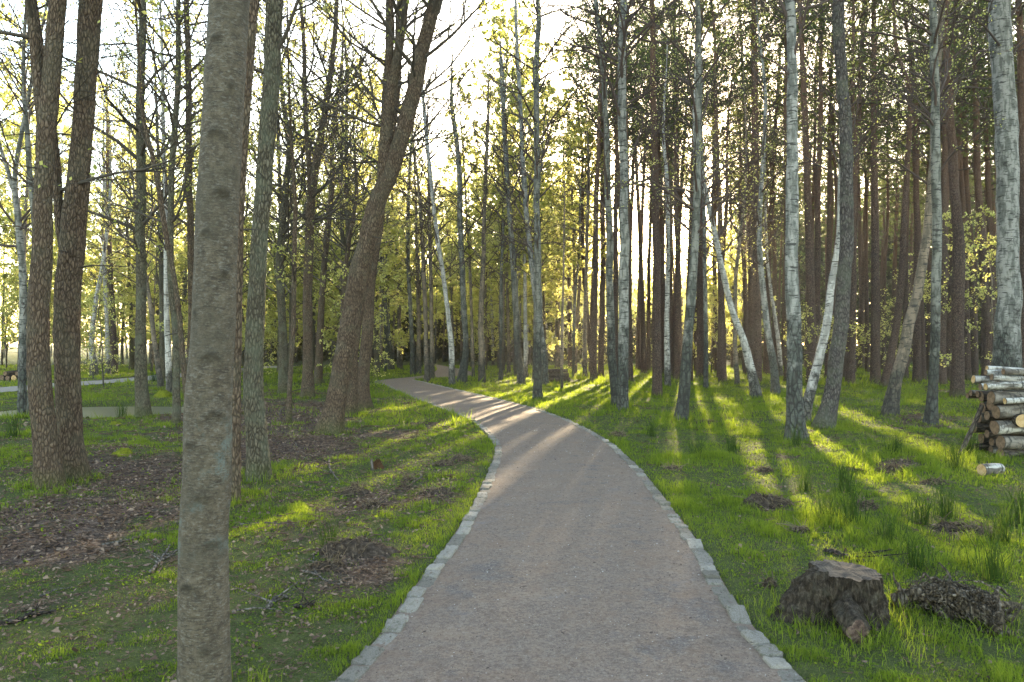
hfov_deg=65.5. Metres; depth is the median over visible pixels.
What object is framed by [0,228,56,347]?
birch tree
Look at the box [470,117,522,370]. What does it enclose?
birch tree
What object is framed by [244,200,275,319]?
alder tree
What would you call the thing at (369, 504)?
soil mound
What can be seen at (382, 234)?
birch tree
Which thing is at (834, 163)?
pine tree
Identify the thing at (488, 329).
birch shrub
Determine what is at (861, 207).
pine tree
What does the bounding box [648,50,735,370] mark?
pine tree
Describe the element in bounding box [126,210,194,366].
birch tree
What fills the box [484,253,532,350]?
birch tree
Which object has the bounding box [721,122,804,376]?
birch tree
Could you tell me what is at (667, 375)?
birch tree
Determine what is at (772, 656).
stone kerb
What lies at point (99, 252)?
birch tree
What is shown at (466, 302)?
birch tree
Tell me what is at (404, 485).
soil mound
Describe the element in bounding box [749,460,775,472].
soil mound
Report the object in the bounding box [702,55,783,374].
pine tree
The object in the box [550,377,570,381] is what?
weathered log
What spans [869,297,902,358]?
birch shrub
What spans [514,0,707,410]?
birch tree
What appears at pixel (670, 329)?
pine tree
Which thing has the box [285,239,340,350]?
birch tree
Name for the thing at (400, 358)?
birch tree
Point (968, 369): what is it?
pine tree
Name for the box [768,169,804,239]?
pine tree
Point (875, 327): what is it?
pine tree
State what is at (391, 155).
alder tree
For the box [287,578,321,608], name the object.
fallen branch
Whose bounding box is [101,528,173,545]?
fallen branch
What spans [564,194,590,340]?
birch tree
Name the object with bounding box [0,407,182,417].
pond water
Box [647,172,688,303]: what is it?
pine tree
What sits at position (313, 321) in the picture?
alder tree
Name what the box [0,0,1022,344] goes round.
sky
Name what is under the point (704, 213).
pine tree
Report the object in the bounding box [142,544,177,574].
fallen branch
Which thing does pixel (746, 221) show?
pine tree
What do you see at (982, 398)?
birch log
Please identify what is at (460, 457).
soil mound
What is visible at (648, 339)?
pine tree
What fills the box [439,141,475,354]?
birch tree
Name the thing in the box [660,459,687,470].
soil mound
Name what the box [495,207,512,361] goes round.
birch tree
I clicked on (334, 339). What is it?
birch tree
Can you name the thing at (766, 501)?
soil mound
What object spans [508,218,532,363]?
birch tree
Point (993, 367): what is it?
birch log
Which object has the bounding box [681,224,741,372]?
birch tree
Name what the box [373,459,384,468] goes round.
crumbling wood
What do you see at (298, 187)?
alder tree
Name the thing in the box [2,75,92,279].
birch tree
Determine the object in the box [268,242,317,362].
birch tree
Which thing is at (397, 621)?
stone kerb
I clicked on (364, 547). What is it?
soil mound
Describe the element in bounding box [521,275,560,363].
birch tree
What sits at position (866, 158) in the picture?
pine tree
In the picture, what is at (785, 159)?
pine tree
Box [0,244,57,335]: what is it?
birch tree
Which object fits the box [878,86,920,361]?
pine tree
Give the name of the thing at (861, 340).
birch shrub
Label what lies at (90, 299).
birch shrub
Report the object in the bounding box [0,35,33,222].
alder tree
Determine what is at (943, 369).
pine tree
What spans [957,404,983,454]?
leaning stick
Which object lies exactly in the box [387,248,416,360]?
birch tree
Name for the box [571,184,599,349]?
birch tree
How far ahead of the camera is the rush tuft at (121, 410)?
17.97 m
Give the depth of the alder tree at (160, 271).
34.19 m
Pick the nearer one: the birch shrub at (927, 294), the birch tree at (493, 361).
the birch shrub at (927, 294)
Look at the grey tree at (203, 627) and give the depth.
3.39 m
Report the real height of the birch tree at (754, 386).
11.976 m
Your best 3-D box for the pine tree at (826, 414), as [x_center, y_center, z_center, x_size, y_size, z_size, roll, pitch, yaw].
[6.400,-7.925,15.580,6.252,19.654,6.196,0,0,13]
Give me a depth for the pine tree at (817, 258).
34.82 m
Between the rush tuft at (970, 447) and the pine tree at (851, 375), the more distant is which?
the pine tree at (851, 375)
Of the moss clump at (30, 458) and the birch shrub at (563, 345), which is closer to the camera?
the moss clump at (30, 458)
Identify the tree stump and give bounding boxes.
[769,559,891,643]
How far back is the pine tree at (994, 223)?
49.31 m
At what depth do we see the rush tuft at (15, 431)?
14.24 m
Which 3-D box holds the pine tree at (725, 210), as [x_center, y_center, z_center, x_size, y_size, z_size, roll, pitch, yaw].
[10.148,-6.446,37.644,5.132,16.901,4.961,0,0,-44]
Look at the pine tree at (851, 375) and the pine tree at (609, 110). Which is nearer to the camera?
the pine tree at (851, 375)
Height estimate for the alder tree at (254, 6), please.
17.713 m
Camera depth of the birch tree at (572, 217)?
45.34 m
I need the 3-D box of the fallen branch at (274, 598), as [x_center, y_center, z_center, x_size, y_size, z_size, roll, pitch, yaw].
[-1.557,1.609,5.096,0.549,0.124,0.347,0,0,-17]
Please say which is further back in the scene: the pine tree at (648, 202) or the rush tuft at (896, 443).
the pine tree at (648, 202)
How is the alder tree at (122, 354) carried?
on the ground at (278, 645)
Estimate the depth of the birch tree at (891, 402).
18.49 m
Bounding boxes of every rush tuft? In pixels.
[0,409,26,437]
[113,402,128,417]
[147,367,156,380]
[303,507,349,548]
[640,415,661,436]
[685,431,708,455]
[719,428,742,452]
[786,421,812,446]
[788,459,817,492]
[802,472,845,520]
[826,470,874,526]
[827,453,869,493]
[870,495,924,541]
[881,431,907,455]
[890,521,946,572]
[898,483,944,525]
[912,465,968,520]
[943,438,970,468]
[953,425,983,453]
[956,516,1023,584]
[964,482,1023,544]
[990,474,1023,526]
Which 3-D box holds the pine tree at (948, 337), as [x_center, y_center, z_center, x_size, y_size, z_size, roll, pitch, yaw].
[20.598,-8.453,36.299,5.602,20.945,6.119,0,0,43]
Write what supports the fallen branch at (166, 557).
on the ground at (278, 645)
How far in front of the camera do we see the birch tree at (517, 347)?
32.02 m
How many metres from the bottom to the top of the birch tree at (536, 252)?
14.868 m
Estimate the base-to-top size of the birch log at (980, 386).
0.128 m
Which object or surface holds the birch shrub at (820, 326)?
on the ground at (278, 645)
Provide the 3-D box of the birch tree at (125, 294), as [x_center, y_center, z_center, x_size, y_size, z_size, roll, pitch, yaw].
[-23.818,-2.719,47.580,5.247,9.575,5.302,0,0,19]
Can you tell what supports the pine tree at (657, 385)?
on the ground at (278, 645)
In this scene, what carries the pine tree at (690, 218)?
on the ground at (278, 645)
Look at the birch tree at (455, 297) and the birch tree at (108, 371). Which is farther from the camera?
the birch tree at (455, 297)
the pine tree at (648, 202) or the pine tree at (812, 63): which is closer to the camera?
the pine tree at (812, 63)
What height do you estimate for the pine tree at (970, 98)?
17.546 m
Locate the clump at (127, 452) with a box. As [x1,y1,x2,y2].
[112,447,132,456]
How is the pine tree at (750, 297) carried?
on the ground at (278, 645)
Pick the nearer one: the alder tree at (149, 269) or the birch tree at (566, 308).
the alder tree at (149, 269)
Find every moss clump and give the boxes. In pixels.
[24,456,32,461]
[109,421,121,424]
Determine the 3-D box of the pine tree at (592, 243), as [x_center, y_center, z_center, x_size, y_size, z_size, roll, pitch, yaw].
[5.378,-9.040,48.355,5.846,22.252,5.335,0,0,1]
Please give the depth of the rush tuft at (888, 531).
6.50 m
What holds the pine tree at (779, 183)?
on the ground at (278, 645)
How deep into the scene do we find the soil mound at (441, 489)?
8.75 m
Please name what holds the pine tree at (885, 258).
on the ground at (278, 645)
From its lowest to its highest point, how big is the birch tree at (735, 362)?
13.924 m
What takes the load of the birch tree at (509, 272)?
on the ground at (278, 645)
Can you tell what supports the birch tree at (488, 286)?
on the ground at (278, 645)
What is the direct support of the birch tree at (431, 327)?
on the ground at (278, 645)
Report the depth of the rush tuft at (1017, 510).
7.27 m
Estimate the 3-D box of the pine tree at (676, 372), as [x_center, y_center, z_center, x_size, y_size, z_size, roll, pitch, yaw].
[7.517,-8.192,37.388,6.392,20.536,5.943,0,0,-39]
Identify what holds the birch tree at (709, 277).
on the ground at (278, 645)
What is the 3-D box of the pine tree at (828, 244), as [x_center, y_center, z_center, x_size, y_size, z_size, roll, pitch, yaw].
[15.166,-8.981,38.337,6.255,22.083,6.727,0,0,13]
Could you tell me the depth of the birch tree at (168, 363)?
26.28 m
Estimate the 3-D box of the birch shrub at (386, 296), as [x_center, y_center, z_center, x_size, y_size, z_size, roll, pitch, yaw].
[-5.498,-0.491,27.058,4.245,5.063,3.001,0,0,40]
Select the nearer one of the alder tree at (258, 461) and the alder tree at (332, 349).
the alder tree at (258, 461)
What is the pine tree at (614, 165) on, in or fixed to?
on the ground at (278, 645)
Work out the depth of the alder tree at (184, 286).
57.69 m
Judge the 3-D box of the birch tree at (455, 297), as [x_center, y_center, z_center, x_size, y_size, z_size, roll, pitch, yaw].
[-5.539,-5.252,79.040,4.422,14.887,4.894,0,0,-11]
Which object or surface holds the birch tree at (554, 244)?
on the ground at (278, 645)
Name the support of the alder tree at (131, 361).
on the ground at (278, 645)
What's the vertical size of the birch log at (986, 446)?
0.133 m
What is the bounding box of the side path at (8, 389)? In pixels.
[0,366,294,391]
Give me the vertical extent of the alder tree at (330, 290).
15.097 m
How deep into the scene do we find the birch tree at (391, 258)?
43.20 m
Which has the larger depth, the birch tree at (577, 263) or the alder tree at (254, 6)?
the birch tree at (577, 263)
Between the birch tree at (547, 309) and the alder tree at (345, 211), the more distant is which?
the birch tree at (547, 309)
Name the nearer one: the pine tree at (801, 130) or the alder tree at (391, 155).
the alder tree at (391, 155)
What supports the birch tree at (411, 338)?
on the ground at (278, 645)
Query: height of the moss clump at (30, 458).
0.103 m
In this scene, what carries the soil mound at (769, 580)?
on the ground at (278, 645)
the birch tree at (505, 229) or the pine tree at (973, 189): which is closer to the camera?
the birch tree at (505, 229)
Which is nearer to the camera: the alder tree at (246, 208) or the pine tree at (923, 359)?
the pine tree at (923, 359)
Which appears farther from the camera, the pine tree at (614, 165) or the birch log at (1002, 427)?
the pine tree at (614, 165)
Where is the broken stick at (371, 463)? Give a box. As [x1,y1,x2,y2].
[370,459,373,471]
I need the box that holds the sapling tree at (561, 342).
[542,159,586,389]
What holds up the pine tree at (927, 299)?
on the ground at (278, 645)
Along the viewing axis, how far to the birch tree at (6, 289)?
59.73 m
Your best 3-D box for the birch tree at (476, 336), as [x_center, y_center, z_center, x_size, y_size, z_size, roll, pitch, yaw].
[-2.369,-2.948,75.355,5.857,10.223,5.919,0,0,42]
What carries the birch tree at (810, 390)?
on the ground at (278, 645)
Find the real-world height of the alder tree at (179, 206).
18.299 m
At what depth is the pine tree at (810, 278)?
31.93 m
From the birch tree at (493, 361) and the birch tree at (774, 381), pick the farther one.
the birch tree at (493, 361)
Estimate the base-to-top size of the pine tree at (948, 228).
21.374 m
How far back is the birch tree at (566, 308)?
75.51 m
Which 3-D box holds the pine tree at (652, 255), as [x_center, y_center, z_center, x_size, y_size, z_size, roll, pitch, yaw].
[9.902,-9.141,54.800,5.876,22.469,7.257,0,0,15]
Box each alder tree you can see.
[0,0,85,488]
[0,0,256,481]
[0,0,263,418]
[0,0,304,361]
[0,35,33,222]
[2,0,336,396]
[38,0,314,425]
[82,133,180,370]
[86,0,203,380]
[90,176,150,363]
[92,94,175,363]
[94,149,156,291]
[114,139,183,363]
[115,184,182,350]
[132,0,316,482]
[147,123,199,312]
[149,128,199,352]
[150,62,294,287]
[153,140,199,303]
[156,0,380,393]
[161,66,273,295]
[176,7,312,369]
[177,0,287,503]
[193,128,277,365]
[196,0,363,296]
[206,0,447,398]
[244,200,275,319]
[245,0,432,383]
[245,119,344,311]
[245,131,275,309]
[245,140,328,371]
[248,0,409,423]
[253,97,331,373]
[254,0,485,434]
[255,99,361,370]
[256,0,506,416]
[261,0,524,409]
[267,129,329,308]
[272,0,442,322]
[272,101,414,293]
[273,40,430,324]
[275,151,367,365]
[280,18,400,320]
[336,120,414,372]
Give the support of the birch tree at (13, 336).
on the ground at (278, 645)
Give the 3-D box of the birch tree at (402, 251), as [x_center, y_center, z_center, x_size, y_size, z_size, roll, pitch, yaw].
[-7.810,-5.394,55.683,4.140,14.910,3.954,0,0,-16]
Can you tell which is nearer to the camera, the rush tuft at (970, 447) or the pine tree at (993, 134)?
the rush tuft at (970, 447)
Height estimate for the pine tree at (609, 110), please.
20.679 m
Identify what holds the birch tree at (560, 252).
on the ground at (278, 645)
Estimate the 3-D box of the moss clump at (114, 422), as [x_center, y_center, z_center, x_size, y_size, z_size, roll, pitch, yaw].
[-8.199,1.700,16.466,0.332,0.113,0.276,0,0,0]
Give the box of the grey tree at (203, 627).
[176,0,249,681]
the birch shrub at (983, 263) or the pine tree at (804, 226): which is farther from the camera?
the pine tree at (804, 226)
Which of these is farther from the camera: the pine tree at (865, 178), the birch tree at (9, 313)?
the birch tree at (9, 313)
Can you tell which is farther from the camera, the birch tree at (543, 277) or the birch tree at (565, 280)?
the birch tree at (565, 280)
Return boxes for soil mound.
[300,546,347,572]
[315,529,400,558]
[331,475,369,496]
[354,494,396,509]
[391,479,417,489]
[400,473,420,483]
[417,477,455,495]
[429,455,458,466]
[448,448,478,461]
[607,429,627,436]
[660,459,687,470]
[694,415,717,422]
[737,488,797,509]
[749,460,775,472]
[755,568,778,592]
[776,517,827,534]
[839,461,863,472]
[848,490,888,510]
[874,456,912,473]
[916,473,955,485]
[926,511,980,533]
[958,515,995,538]
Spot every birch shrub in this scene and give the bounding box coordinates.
[80,328,117,377]
[81,281,134,385]
[155,307,187,353]
[180,324,187,366]
[241,321,278,373]
[265,328,297,364]
[312,255,415,382]
[336,312,403,376]
[467,307,512,369]
[547,333,567,360]
[564,327,606,368]
[708,300,732,366]
[780,302,863,377]
[801,308,832,349]
[832,318,887,367]
[860,318,926,366]
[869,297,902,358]
[870,268,926,357]
[908,205,996,366]
[912,279,982,354]
[942,233,996,363]
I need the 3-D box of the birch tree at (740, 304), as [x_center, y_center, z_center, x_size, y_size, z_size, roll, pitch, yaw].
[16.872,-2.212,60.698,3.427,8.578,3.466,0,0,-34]
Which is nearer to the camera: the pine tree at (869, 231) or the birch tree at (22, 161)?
the birch tree at (22, 161)
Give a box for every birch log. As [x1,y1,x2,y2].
[966,393,978,398]
[969,390,982,395]
[970,423,990,432]
[971,375,1008,383]
[971,443,990,450]
[976,391,983,396]
[978,383,1023,389]
[978,390,1023,401]
[978,413,1001,422]
[978,433,989,442]
[979,402,990,412]
[984,370,1002,374]
[984,381,1023,389]
[984,411,1011,420]
[984,430,1023,437]
[985,366,1023,369]
[986,401,1003,409]
[987,391,1023,404]
[989,438,996,445]
[989,446,997,453]
[990,374,1023,381]
[990,421,1023,434]
[991,404,1023,418]
[996,436,1023,449]
[996,448,1023,457]
[997,391,1023,393]
[1001,369,1023,374]
[1003,397,1023,403]
[1012,414,1023,426]
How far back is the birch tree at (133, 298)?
46.36 m
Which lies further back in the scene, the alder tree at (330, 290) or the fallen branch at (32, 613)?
the alder tree at (330, 290)
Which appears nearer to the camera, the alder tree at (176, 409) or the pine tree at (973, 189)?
the alder tree at (176, 409)
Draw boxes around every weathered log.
[548,369,567,372]
[549,373,568,376]
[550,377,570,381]
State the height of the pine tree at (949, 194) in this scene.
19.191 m
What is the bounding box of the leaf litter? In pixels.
[0,386,1023,681]
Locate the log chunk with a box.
[977,463,1004,475]
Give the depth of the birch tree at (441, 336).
81.89 m
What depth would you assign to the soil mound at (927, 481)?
9.22 m
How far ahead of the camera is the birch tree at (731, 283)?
50.16 m
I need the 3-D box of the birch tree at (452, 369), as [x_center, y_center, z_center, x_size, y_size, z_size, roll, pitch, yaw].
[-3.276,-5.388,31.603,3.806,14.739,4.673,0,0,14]
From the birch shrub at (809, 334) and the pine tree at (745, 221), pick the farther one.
the pine tree at (745, 221)
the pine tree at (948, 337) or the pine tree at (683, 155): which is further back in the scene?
the pine tree at (683, 155)
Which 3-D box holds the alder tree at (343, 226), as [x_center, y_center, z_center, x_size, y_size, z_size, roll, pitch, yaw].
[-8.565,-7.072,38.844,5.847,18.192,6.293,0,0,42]
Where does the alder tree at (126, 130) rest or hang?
on the ground at (278, 645)
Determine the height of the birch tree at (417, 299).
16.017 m
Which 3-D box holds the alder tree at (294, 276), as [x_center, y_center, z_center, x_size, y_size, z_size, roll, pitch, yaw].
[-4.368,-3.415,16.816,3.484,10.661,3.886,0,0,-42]
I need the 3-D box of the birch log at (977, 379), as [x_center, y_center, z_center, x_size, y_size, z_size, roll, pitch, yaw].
[7.597,0.602,11.917,1.367,0.141,0.132,2,0,2]
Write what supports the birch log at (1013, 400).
on the birch log at (1005, 411)
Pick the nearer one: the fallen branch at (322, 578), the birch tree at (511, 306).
the fallen branch at (322, 578)
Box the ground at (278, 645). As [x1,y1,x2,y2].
[0,345,1023,681]
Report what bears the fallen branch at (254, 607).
on the ground at (278, 645)
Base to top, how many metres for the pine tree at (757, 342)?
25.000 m
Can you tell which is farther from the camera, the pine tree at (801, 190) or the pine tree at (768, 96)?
the pine tree at (801, 190)
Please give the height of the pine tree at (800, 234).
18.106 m
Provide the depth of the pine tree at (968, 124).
44.77 m
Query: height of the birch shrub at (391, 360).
3.120 m
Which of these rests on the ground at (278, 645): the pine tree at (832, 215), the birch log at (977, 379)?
the pine tree at (832, 215)
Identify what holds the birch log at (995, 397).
on the birch log at (1005, 411)
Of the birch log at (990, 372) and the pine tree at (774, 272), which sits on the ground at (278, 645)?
the pine tree at (774, 272)
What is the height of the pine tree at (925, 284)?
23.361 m
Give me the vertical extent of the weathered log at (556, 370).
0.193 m
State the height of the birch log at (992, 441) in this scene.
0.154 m
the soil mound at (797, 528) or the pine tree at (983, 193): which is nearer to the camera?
the soil mound at (797, 528)
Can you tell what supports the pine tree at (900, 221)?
on the ground at (278, 645)
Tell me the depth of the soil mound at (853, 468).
10.35 m
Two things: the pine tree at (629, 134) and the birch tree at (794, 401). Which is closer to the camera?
the birch tree at (794, 401)
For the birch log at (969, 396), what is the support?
on the ground at (278, 645)
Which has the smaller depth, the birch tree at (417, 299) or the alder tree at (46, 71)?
the alder tree at (46, 71)
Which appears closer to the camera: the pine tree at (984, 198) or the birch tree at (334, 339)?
the pine tree at (984, 198)
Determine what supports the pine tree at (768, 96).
on the ground at (278, 645)
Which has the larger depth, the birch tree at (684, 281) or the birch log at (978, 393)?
the birch tree at (684, 281)
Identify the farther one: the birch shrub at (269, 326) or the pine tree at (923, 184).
the pine tree at (923, 184)
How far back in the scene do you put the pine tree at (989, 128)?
44.75 m
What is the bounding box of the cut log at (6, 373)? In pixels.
[3,370,17,375]
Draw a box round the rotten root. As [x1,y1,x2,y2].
[890,562,1023,640]
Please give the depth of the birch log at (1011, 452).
11.43 m
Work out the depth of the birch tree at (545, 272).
44.75 m
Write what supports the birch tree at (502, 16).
on the ground at (278, 645)
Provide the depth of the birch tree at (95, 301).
41.78 m
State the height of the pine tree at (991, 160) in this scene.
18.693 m
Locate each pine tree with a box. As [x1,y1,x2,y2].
[527,10,645,357]
[530,86,593,368]
[542,0,645,380]
[542,18,649,376]
[554,0,732,396]
[555,7,639,371]
[556,0,692,374]
[556,16,644,261]
[557,0,693,380]
[566,11,659,266]
[580,9,668,372]
[584,94,635,211]
[591,0,671,292]
[594,14,703,299]
[610,27,672,369]
[610,61,689,371]
[614,5,720,376]
[615,2,709,373]
[628,0,745,379]
[629,5,705,370]
[630,66,721,263]
[631,8,727,367]
[633,146,688,233]
[634,0,769,376]
[634,52,689,365]
[637,117,708,343]
[638,134,691,238]
[640,153,687,228]
[644,139,688,291]
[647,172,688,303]
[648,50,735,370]
[655,0,781,381]
[656,0,736,380]
[659,16,737,328]
[668,65,751,370]
[683,27,778,377]
[684,91,764,367]
[685,3,824,245]
[687,0,817,379]
[694,0,807,255]
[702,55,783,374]
[703,0,829,381]
[706,74,802,310]
[709,113,746,269]
[713,0,858,378]
[717,2,830,380]
[720,0,871,384]
[720,85,784,189]
[723,138,775,294]
[725,86,783,193]
[726,0,835,373]
[726,43,824,364]
[728,46,800,327]
[728,178,783,247]
[759,115,816,366]
[759,158,811,334]
[762,96,861,366]
[763,0,887,379]
[763,138,801,338]
[763,143,803,240]
[763,158,824,321]
[764,3,894,377]
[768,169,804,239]
[769,0,930,384]
[769,86,827,333]
[773,70,827,181]
[774,1,868,296]
[778,172,834,254]
[783,20,886,376]
[798,3,890,371]
[798,46,870,260]
[799,0,901,429]
[799,168,857,300]
[801,5,927,333]
[810,0,903,381]
[810,42,900,366]
[810,45,941,376]
[813,70,863,328]
[814,159,864,227]
[814,189,869,254]
[817,65,901,324]
[820,0,990,387]
[821,54,924,371]
[821,153,884,217]
[821,154,881,236]
[826,0,924,384]
[832,0,991,382]
[848,0,913,367]
[855,0,990,378]
[858,0,1023,385]
[859,59,924,368]
[861,106,919,347]
[861,170,913,252]
[861,185,894,250]
[863,0,1023,397]
[863,125,925,367]
[865,0,986,379]
[868,106,925,327]
[868,164,925,356]
[870,135,923,287]
[870,183,913,274]
[872,0,1013,294]
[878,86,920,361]
[882,41,984,369]
[888,183,931,274]
[889,103,991,320]
[890,171,924,360]
[891,4,995,375]
[892,128,983,195]
[896,0,1023,379]
[898,2,993,375]
[899,0,1022,375]
[902,42,991,209]
[904,102,991,319]
[908,0,1016,352]
[908,1,1016,380]
[909,183,950,338]
[911,158,974,210]
[913,0,1023,376]
[919,52,995,223]
[941,123,994,369]
[942,2,1023,80]
[954,3,1023,216]
[955,5,1014,214]
[961,0,1023,157]
[967,0,1016,151]
[967,43,996,304]
[968,3,1023,145]
[968,39,1019,254]
[969,142,992,366]
[970,154,995,216]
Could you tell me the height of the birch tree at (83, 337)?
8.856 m
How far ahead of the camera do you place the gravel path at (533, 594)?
5.33 m
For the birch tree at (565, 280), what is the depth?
62.29 m
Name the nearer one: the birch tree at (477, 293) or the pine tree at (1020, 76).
the pine tree at (1020, 76)
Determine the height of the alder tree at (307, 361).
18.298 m
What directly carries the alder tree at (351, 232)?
on the ground at (278, 645)
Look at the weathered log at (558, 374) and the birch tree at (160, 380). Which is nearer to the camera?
the birch tree at (160, 380)
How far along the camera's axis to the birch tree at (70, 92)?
49.48 m
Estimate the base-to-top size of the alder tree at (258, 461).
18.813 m
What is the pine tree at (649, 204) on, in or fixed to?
on the ground at (278, 645)
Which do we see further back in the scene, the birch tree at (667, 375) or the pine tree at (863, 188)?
the pine tree at (863, 188)
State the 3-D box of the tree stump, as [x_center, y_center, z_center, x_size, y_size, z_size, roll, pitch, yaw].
[1.902,1.538,4.717,0.606,0.398,0.628,0,0,-42]
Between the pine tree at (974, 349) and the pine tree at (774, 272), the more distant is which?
the pine tree at (774, 272)
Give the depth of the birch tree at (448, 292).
74.76 m
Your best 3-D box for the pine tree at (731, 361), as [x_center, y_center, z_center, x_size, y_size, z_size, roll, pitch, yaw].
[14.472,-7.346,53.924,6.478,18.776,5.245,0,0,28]
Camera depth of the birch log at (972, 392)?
12.47 m
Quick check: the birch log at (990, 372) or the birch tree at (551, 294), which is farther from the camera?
the birch tree at (551, 294)
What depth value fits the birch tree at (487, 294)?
71.64 m
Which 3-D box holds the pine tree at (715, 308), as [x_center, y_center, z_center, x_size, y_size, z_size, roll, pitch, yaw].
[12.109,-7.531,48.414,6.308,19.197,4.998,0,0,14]
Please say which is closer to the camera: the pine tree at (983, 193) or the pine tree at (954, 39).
the pine tree at (954, 39)
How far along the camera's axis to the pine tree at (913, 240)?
76.27 m
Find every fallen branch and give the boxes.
[0,601,65,625]
[39,587,70,596]
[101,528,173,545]
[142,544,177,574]
[151,549,177,561]
[229,572,310,607]
[232,604,297,613]
[238,519,300,524]
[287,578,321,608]
[297,553,326,574]
[302,570,359,584]
[324,457,339,481]
[823,548,908,562]
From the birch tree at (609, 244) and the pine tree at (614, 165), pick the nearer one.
the birch tree at (609, 244)
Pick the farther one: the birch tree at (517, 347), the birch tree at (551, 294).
the birch tree at (551, 294)
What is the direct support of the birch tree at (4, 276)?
on the ground at (278, 645)
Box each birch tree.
[0,0,69,349]
[0,0,121,413]
[0,0,163,414]
[0,34,25,191]
[0,82,34,291]
[0,85,34,369]
[0,99,57,338]
[0,200,28,364]
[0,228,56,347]
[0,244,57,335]
[0,256,28,367]
[0,260,11,312]
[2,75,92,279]
[12,219,101,363]
[16,249,119,346]
[19,81,96,260]
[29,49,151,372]
[50,199,102,336]
[54,67,195,388]
[54,70,150,375]
[60,85,145,373]
[80,213,153,363]
[82,187,127,309]
[82,285,103,361]
[86,237,128,347]
[95,123,177,366]
[98,164,132,363]
[106,0,206,393]
[114,154,197,370]
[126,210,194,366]
[146,233,176,361]
[151,204,194,342]
[187,234,250,343]
[242,205,301,346]
[265,249,288,362]
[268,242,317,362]
[276,250,302,350]
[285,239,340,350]
[289,159,401,337]
[315,220,360,341]
[326,57,416,335]
[352,92,422,371]
[357,101,405,338]
[359,165,405,367]
[360,134,414,369]
[364,187,427,368]
[365,51,469,381]
[372,80,468,374]
[375,71,489,378]
[375,190,459,371]
[376,30,476,385]
[378,178,417,328]
[378,263,422,343]
[383,164,421,366]
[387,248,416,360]
[388,105,474,373]
[390,123,442,366]
[390,164,420,365]
[393,22,517,381]
[400,160,442,347]
[403,169,440,299]
[412,53,546,382]
[420,188,456,362]
[422,276,468,353]
[427,161,467,353]
[432,182,459,361]
[433,181,470,323]
[433,245,484,362]
[433,290,469,353]
[435,65,494,377]
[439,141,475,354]
[439,217,473,360]
[440,26,579,385]
[444,0,561,379]
[444,128,495,366]
[448,239,478,340]
[449,0,616,399]
[451,150,513,365]
[454,183,499,366]
[455,202,499,312]
[463,77,557,376]
[464,0,592,385]
[466,194,505,339]
[466,265,506,361]
[467,241,505,303]
[468,23,549,372]
[470,28,575,377]
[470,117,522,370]
[471,127,531,367]
[475,63,570,375]
[479,116,551,369]
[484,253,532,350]
[491,34,597,379]
[491,117,549,354]
[491,269,529,362]
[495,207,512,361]
[505,215,580,356]
[505,233,572,344]
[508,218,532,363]
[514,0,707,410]
[514,104,574,318]
[519,0,685,405]
[520,139,566,339]
[521,252,563,349]
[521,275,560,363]
[527,132,584,368]
[540,44,644,377]
[540,70,613,373]
[541,115,619,376]
[541,165,574,298]
[543,179,566,358]
[545,258,567,361]
[549,102,605,346]
[549,168,592,363]
[556,149,605,367]
[557,186,590,361]
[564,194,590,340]
[564,203,600,303]
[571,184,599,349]
[595,0,782,419]
[595,1,731,386]
[610,20,801,397]
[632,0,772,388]
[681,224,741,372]
[681,236,731,350]
[681,262,741,352]
[689,0,833,394]
[700,36,807,384]
[709,252,781,368]
[709,255,747,363]
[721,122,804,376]
[722,0,866,440]
[735,0,939,423]
[804,0,1015,415]
[810,0,991,424]
[943,0,1023,390]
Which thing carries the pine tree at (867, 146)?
on the ground at (278, 645)
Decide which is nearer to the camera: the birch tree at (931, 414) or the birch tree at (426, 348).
the birch tree at (931, 414)
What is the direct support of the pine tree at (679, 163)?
on the ground at (278, 645)
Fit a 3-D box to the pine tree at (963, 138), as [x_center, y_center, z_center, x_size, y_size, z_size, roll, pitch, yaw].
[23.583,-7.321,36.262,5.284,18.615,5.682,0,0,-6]
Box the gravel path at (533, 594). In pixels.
[335,364,805,681]
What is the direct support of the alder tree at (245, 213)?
on the ground at (278, 645)
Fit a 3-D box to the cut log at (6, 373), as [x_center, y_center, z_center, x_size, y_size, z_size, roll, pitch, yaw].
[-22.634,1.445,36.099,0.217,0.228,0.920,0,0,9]
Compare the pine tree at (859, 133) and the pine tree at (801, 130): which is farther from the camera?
the pine tree at (801, 130)
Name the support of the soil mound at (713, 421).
on the ground at (278, 645)
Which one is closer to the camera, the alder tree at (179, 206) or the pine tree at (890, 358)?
the pine tree at (890, 358)
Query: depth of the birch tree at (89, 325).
72.70 m
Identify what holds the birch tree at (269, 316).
on the ground at (278, 645)
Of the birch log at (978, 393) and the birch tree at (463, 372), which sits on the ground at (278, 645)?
the birch tree at (463, 372)
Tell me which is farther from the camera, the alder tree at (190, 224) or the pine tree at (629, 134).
the pine tree at (629, 134)
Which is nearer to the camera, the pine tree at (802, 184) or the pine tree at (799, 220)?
the pine tree at (802, 184)
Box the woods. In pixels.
[0,152,982,361]
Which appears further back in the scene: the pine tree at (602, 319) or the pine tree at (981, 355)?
the pine tree at (981, 355)
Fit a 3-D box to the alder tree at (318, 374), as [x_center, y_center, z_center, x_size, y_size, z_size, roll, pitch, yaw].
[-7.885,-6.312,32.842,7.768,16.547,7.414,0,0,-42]
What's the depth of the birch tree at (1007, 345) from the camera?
19.37 m
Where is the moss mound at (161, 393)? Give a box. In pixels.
[153,389,171,397]
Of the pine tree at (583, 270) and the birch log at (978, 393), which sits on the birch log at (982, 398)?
the birch log at (978, 393)
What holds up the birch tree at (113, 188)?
on the ground at (278, 645)
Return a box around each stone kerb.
[330,380,502,681]
[414,380,803,681]

